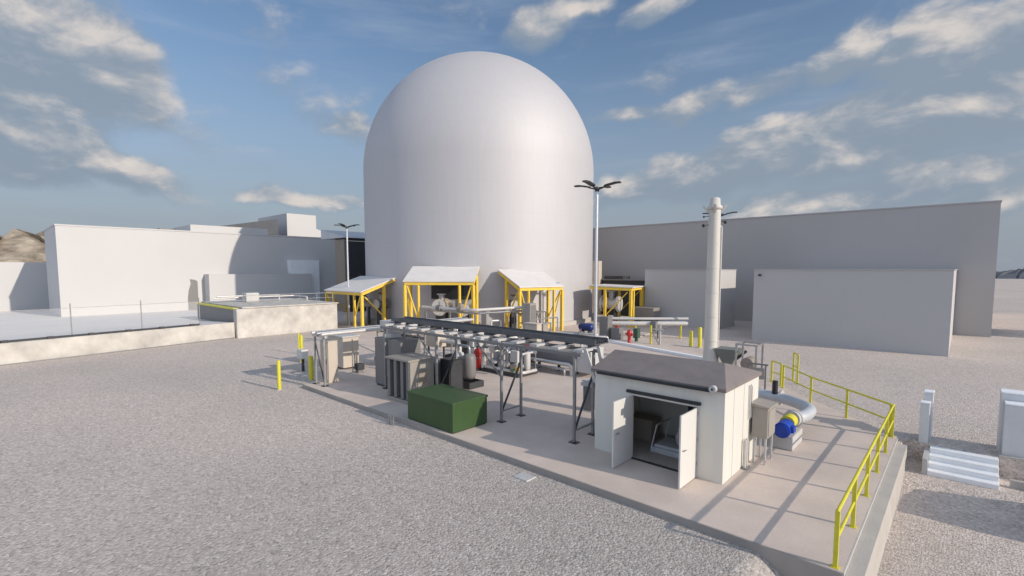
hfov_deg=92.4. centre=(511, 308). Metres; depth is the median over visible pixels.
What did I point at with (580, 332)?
pipe
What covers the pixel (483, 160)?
containment dome
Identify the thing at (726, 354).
feed hopper
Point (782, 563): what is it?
front kerb
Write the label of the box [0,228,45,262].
rocky hill
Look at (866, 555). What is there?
pad retaining wall
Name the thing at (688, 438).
door
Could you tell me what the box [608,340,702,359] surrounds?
pipe
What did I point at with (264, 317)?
loading dock
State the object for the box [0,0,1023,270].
sky
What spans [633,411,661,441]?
storage chest
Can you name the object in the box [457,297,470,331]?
valve assembly
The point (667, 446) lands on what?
shed pump skid
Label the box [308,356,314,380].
bollard
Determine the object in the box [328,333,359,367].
cabinet
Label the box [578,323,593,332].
blue tank
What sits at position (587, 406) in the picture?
slim cabinet
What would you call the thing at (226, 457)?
ground
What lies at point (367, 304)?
valve assembly
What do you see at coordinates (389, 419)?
pipe stubs
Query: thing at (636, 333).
green box
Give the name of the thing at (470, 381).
tank
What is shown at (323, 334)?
pipe rack
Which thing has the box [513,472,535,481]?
access cover
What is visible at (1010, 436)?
stair pier
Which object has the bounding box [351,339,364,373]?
sump box
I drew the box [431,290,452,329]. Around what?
valve assembly
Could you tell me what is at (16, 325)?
yard pavement
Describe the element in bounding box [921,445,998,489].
stair
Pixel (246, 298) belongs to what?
dock pipes
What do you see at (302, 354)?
hose cabinet
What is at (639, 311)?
steel skip
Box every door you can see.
[188,279,198,309]
[611,395,631,467]
[678,408,698,488]
[768,407,775,436]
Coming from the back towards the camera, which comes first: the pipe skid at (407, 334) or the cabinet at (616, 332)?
the cabinet at (616, 332)
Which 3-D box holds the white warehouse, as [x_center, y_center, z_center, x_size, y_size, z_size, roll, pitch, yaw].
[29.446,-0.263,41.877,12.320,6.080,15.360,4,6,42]
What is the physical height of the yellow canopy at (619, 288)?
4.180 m
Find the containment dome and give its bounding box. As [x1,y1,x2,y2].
[363,51,593,329]
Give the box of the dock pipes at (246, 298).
[213,292,307,301]
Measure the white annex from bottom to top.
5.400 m
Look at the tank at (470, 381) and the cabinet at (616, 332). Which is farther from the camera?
the cabinet at (616, 332)
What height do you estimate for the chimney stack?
9.670 m
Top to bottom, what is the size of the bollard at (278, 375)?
1.460 m
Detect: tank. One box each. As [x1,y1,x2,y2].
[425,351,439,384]
[445,344,483,389]
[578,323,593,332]
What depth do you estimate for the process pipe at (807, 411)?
18.16 m
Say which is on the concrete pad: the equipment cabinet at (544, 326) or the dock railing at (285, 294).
the equipment cabinet at (544, 326)
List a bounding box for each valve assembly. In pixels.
[359,294,372,324]
[373,293,389,324]
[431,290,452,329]
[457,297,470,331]
[509,295,517,327]
[599,290,622,325]
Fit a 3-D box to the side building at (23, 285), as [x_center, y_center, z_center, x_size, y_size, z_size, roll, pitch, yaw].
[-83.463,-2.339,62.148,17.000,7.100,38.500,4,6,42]
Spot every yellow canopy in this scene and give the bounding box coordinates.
[324,276,394,326]
[403,266,479,323]
[498,269,563,330]
[589,284,644,327]
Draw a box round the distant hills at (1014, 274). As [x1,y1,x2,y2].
[995,269,1023,278]
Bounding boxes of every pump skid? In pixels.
[482,341,537,377]
[650,418,678,458]
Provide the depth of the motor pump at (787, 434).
15.20 m
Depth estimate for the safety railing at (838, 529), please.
10.98 m
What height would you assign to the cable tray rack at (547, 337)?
3.280 m
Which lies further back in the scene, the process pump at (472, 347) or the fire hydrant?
the fire hydrant
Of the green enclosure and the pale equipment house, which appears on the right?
the green enclosure
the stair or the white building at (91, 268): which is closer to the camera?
the stair
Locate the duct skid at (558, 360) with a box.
[530,346,603,375]
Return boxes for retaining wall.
[0,322,235,365]
[842,438,906,575]
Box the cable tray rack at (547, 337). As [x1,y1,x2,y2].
[380,316,607,444]
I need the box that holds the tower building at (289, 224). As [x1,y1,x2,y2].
[258,213,320,236]
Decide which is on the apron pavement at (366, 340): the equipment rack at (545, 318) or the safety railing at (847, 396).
the equipment rack at (545, 318)
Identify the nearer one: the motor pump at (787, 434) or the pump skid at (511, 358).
the motor pump at (787, 434)
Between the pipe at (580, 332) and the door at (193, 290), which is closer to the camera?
the pipe at (580, 332)
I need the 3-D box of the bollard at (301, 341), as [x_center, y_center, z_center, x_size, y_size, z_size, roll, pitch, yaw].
[-13.007,2.517,30.312,0.306,1.764,0.306,4,6,42]
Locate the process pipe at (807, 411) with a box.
[758,380,816,422]
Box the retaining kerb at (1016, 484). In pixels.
[999,454,1023,490]
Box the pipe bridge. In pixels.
[422,302,522,331]
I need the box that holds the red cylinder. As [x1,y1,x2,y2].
[474,346,481,370]
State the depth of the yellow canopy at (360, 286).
48.28 m
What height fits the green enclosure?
1.060 m
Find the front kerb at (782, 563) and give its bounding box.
[303,385,841,575]
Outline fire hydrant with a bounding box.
[625,329,633,342]
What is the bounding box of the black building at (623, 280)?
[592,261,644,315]
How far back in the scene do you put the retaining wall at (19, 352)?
33.86 m
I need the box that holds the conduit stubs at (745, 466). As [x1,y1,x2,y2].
[741,438,749,469]
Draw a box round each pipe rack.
[310,317,472,386]
[612,317,688,338]
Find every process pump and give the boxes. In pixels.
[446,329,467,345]
[470,337,486,359]
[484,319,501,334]
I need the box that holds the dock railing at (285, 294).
[243,292,332,306]
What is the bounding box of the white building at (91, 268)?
[43,224,336,316]
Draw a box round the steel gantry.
[735,341,763,367]
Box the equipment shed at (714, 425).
[591,349,761,488]
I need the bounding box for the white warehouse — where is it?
[752,269,957,356]
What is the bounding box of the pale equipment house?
[287,260,319,300]
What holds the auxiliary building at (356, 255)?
on the ground
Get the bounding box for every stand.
[649,323,662,344]
[746,362,768,389]
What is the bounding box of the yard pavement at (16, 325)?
[0,310,227,339]
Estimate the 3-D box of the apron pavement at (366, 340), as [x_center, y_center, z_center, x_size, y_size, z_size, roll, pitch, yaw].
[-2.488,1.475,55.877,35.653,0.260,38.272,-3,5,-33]
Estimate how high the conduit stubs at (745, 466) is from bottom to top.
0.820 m
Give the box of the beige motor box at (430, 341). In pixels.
[426,331,461,357]
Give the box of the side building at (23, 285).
[0,262,49,311]
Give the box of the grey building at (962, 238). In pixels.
[593,200,1001,336]
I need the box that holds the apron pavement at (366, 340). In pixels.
[328,312,671,352]
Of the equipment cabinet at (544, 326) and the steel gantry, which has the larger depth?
the equipment cabinet at (544, 326)
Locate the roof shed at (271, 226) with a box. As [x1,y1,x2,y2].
[224,219,277,234]
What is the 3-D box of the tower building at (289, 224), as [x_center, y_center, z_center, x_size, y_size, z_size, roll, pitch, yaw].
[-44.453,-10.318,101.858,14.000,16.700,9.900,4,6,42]
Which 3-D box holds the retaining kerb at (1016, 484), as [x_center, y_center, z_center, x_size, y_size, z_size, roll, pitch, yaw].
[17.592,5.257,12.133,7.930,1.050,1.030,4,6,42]
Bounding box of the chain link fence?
[0,298,200,342]
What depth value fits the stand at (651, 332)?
36.69 m
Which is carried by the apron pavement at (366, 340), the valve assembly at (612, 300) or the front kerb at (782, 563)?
the valve assembly at (612, 300)
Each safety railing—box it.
[770,360,782,385]
[781,365,891,435]
[792,352,798,383]
[830,404,894,569]
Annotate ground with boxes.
[0,279,1023,575]
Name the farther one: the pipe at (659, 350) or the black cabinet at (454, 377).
the pipe at (659, 350)
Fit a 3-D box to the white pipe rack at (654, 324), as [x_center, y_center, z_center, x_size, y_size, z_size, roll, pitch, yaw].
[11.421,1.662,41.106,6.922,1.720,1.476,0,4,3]
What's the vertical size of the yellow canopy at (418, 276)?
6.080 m
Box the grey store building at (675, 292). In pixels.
[644,269,736,328]
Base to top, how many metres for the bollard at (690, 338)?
1.217 m
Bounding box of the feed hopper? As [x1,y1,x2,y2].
[714,346,746,364]
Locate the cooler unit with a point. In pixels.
(409, 371)
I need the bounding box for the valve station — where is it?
[483,338,500,360]
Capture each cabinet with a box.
[297,349,307,371]
[320,339,337,382]
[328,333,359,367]
[375,332,420,386]
[440,356,462,388]
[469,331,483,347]
[523,303,535,328]
[524,322,542,341]
[540,322,548,341]
[582,378,591,412]
[599,316,611,337]
[611,325,622,339]
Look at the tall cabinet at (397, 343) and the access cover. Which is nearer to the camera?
the access cover
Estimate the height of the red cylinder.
1.345 m
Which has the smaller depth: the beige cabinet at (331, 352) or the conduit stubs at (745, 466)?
the conduit stubs at (745, 466)
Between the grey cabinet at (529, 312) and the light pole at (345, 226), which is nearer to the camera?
the grey cabinet at (529, 312)
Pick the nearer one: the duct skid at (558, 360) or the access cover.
the access cover
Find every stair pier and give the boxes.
[918,389,934,442]
[996,388,1023,457]
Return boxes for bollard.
[277,360,282,390]
[299,335,304,362]
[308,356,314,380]
[688,331,693,346]
[697,327,701,347]
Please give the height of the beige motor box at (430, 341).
2.170 m
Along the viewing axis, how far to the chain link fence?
33.40 m
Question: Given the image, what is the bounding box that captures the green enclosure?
[406,384,487,433]
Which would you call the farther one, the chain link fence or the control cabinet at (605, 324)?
the control cabinet at (605, 324)
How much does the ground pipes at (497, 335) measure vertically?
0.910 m
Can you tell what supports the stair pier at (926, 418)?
on the ground
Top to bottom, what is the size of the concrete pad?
0.480 m
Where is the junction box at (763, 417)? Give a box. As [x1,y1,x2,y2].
[751,398,777,464]
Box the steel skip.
[634,306,660,320]
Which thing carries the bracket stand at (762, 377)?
on the concrete pad
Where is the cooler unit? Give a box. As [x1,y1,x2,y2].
[385,352,434,404]
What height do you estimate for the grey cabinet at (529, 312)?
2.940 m
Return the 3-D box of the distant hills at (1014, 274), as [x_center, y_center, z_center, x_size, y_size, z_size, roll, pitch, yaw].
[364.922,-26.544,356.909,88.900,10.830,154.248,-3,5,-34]
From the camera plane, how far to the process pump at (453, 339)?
36.20 m
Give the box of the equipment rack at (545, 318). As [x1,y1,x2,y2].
[513,311,557,331]
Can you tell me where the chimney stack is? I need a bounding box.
[702,197,726,361]
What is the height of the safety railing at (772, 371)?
1.105 m
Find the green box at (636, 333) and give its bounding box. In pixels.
[633,328,639,341]
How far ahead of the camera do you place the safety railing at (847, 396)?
18.66 m
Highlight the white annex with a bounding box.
[204,274,311,300]
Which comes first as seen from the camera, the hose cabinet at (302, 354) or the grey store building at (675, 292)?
the hose cabinet at (302, 354)
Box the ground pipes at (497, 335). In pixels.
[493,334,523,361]
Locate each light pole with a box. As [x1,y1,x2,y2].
[335,223,358,325]
[574,180,620,336]
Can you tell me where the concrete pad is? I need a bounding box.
[304,336,896,573]
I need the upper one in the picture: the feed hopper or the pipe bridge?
the pipe bridge
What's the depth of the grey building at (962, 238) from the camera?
48.86 m
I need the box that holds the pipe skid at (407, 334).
[374,329,425,360]
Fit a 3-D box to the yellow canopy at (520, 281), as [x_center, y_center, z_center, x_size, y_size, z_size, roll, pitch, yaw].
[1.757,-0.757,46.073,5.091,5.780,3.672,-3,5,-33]
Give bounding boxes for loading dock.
[195,298,337,337]
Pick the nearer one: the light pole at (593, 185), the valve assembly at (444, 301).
the light pole at (593, 185)
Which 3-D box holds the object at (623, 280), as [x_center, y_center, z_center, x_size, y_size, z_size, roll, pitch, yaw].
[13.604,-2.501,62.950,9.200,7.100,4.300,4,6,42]
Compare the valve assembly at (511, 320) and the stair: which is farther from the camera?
the valve assembly at (511, 320)
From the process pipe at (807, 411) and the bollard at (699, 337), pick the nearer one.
the process pipe at (807, 411)
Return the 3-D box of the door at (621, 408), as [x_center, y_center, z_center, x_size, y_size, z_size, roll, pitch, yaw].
[3.140,3.495,13.978,0.152,1.880,1.031,4,6,42]
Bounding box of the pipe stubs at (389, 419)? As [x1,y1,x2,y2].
[388,415,393,425]
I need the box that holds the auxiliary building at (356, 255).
[321,230,366,311]
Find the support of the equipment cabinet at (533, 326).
on the concrete pad
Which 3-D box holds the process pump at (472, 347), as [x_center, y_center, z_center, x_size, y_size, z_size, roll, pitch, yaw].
[-2.353,2.477,30.973,1.950,1.335,1.285,2,5,23]
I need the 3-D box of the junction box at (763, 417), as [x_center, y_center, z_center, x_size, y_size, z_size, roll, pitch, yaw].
[7.277,3.562,14.206,0.490,1.750,0.820,4,6,42]
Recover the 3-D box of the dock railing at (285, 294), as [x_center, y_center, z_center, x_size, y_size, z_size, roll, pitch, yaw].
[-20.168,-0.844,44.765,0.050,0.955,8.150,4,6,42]
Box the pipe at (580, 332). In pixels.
[557,329,608,339]
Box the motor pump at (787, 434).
[772,409,802,450]
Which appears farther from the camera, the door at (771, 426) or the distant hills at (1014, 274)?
the distant hills at (1014, 274)
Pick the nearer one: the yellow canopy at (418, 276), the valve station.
the valve station

